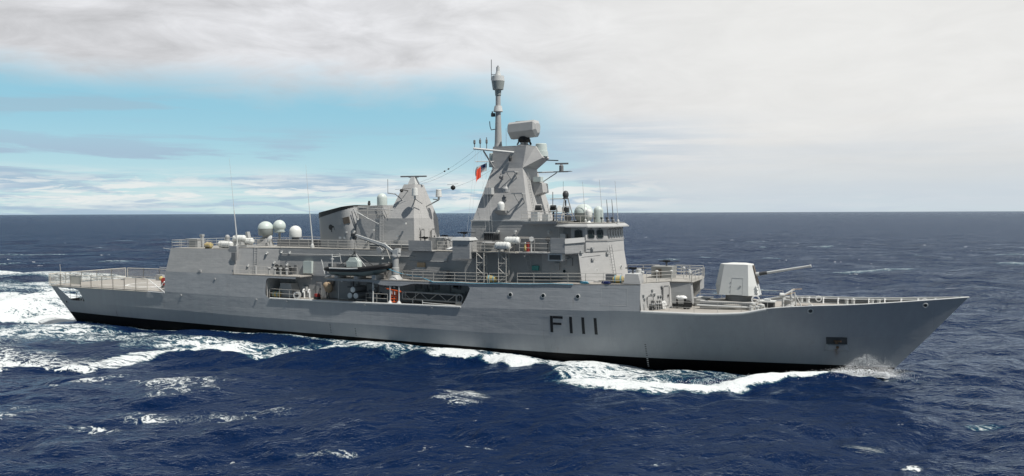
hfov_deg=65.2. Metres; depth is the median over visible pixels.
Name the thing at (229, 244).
liferaft canister
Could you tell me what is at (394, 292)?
rescue cradle
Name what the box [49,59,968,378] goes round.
frigate
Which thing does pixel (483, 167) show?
ensign
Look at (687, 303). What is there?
canister
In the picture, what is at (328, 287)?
covered reel
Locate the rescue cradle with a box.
[386,288,400,302]
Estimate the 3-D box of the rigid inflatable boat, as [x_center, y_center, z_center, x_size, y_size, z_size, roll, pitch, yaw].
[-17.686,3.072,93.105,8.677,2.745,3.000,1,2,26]
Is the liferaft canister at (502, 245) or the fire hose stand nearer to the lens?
the liferaft canister at (502, 245)
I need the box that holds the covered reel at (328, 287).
[323,282,332,298]
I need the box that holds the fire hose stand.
[159,276,164,287]
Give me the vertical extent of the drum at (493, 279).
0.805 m
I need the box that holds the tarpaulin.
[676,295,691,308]
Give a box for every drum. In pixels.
[204,242,212,248]
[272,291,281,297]
[486,275,496,282]
[612,275,623,282]
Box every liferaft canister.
[221,241,233,247]
[232,235,245,241]
[244,238,254,244]
[495,242,510,249]
[504,236,518,244]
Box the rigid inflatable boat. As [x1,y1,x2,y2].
[324,253,391,275]
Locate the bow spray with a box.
[587,354,921,386]
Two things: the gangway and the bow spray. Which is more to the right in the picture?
the bow spray
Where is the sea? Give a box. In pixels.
[0,211,1023,475]
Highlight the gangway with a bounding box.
[402,291,463,305]
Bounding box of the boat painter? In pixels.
[387,268,572,284]
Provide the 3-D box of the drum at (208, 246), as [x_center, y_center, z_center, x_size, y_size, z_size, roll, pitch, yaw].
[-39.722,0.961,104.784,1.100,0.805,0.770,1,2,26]
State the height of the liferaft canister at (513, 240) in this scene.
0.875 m
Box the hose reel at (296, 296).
[293,291,300,298]
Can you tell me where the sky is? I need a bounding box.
[0,0,1023,214]
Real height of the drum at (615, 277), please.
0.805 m
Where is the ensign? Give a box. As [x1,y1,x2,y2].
[475,163,486,176]
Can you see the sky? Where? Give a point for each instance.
(107, 106)
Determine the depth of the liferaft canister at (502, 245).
84.86 m
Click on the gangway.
(433, 296)
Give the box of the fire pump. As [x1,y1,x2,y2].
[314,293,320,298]

